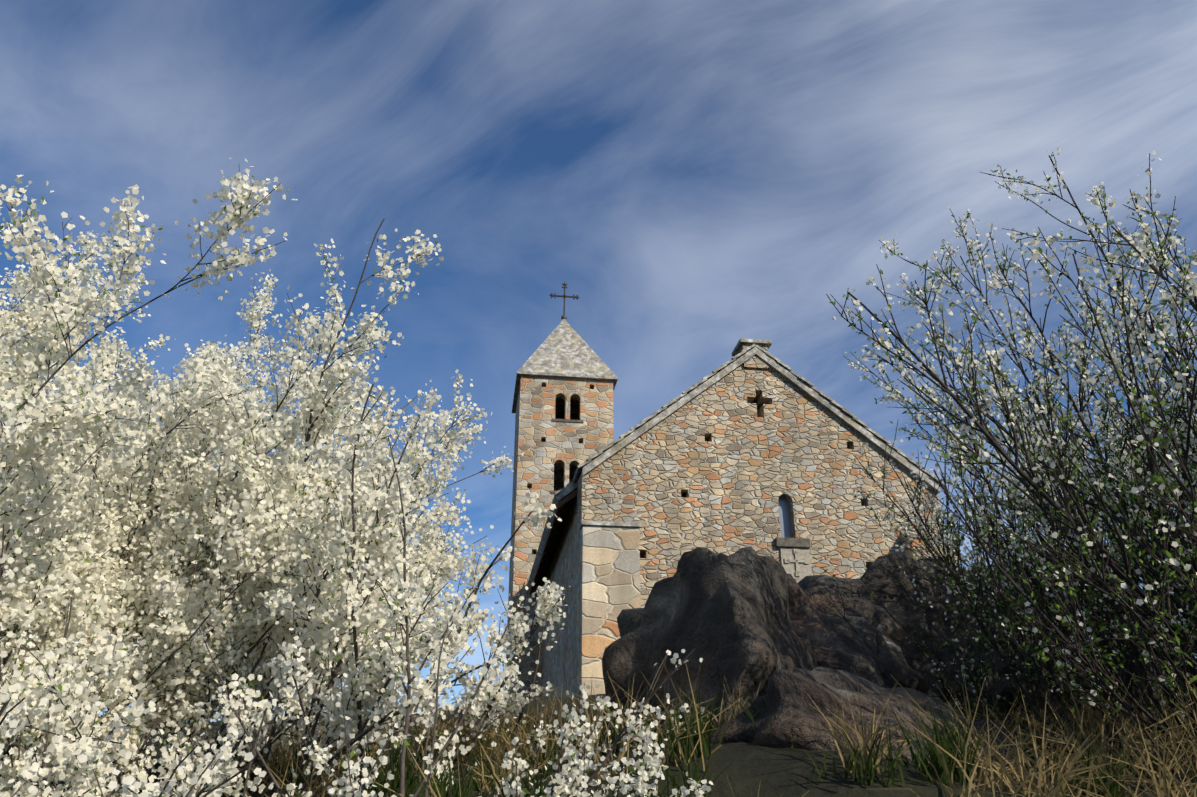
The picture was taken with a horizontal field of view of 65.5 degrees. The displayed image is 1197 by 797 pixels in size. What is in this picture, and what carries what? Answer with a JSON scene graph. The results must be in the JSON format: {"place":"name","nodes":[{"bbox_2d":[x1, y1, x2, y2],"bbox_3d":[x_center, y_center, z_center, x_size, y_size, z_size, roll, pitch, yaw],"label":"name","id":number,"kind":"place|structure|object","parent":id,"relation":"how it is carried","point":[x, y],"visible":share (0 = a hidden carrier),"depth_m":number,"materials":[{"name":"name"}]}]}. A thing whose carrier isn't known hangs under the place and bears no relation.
{"place":"outdoors","nodes":[
{"label":"outdoors","id":0,"kind":"place"},
{"bbox_2d":[0,0,1196,721],"label":"sky","id":1,"kind":"structure","parent":0,"point":[701,175],"materials":[{"name":"blue"}]},
{"bbox_2d":[3,694,1196,796],"bbox_3d":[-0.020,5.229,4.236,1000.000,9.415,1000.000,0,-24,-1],"label":"ground","id":2,"kind":"structure","parent":0,"point":[777,772],"depth_m":3.64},
{"bbox_2d":[0,158,529,796],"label":"shrub","id":3,"kind":"object","parent":2,"relation":"on","point":[244,488],"depth_m":5.18,"materials":[{"name":"white plant"}]},
{"bbox_2d":[0,382,572,796],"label":"shrub","id":4,"kind":"object","parent":2,"relation":"on","point":[58,574],"depth_m":4.61,"materials":[{"name":"white plant"}]},
{"bbox_2d":[0,409,713,796],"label":"shrub","id":5,"kind":"object","parent":2,"relation":"on","point":[654,765],"depth_m":3.26,"materials":[{"name":"white plant"}]},
{"bbox_2d":[176,656,1196,796],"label":"dry grass tufts","id":6,"kind":"object","parent":2,"relation":"on","point":[1139,743],"depth_m":3.80,"materials":[{"name":"beige plant"}]},
{"bbox_2d":[212,685,1196,796],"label":"green grass tufts","id":7,"kind":"object","parent":2,"relation":"on","point":[935,759],"visible":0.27,"depth_m":3.77,"materials":[{"name":"green plant"}]},
{"bbox_2d":[602,546,817,748],"bbox_3d":[0.766,1.887,5.770,1.122,1.872,1.540,19,-30,-36],"label":"outcrop rock","id":8,"kind":"object","parent":2,"relation":"on","point":[723,615],"visible":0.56,"depth_m":5.61,"materials":[{"name":"grey stone"}]},
{"bbox_2d":[504,282,956,701],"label":"chapel","id":9,"kind":"structure","parent":2,"relation":"on","point":[755,445],"depth_m":19.15,"materials":[{"name":"brown stone"}]},
{"bbox_2d":[601,574,940,729],"bbox_3d":[1.220,2.397,6.911,2.809,2.362,2.435,-20,-31,37],"label":"outcrop rock","id":10,"kind":"object","parent":2,"relation":"on","point":[838,643],"visible":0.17,"depth_m":6.18,"materials":[{"name":"grey stone"}]},
{"bbox_2d":[710,666,1074,788],"bbox_3d":[1.393,1.779,4.410,1.917,0.994,1.403,26,-35,-45],"label":"outcrop rock","id":11,"kind":"object","parent":2,"relation":"on","point":[787,696],"visible":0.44,"depth_m":4.08,"materials":[{"name":"grey stone"}]},
{"bbox_2d":[798,553,1086,729],"bbox_3d":[2.594,2.433,7.950,3.067,2.046,2.242,0,-24,-1],"label":"outcrop rock","id":12,"kind":"object","parent":2,"relation":"on","point":[879,578],"visible":0.19,"depth_m":7.32,"materials":[{"name":"grey stone"}]},
{"bbox_2d":[813,147,1196,775],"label":"shrub","id":13,"kind":"object","parent":2,"relation":"on","point":[1137,666],"depth_m":4.72,"materials":[{"name":"green plant"}]},
{"bbox_2d":[1051,591,1184,719],"bbox_3d":[4.466,2.728,9.077,2.992,1.652,2.785,0,-24,-1],"label":"outcrop rock","id":14,"kind":"object","parent":2,"relation":"on","point":[1152,686],"visible":0.02,"depth_m":8.07,"materials":[{"name":"grey stone"}]}
]}

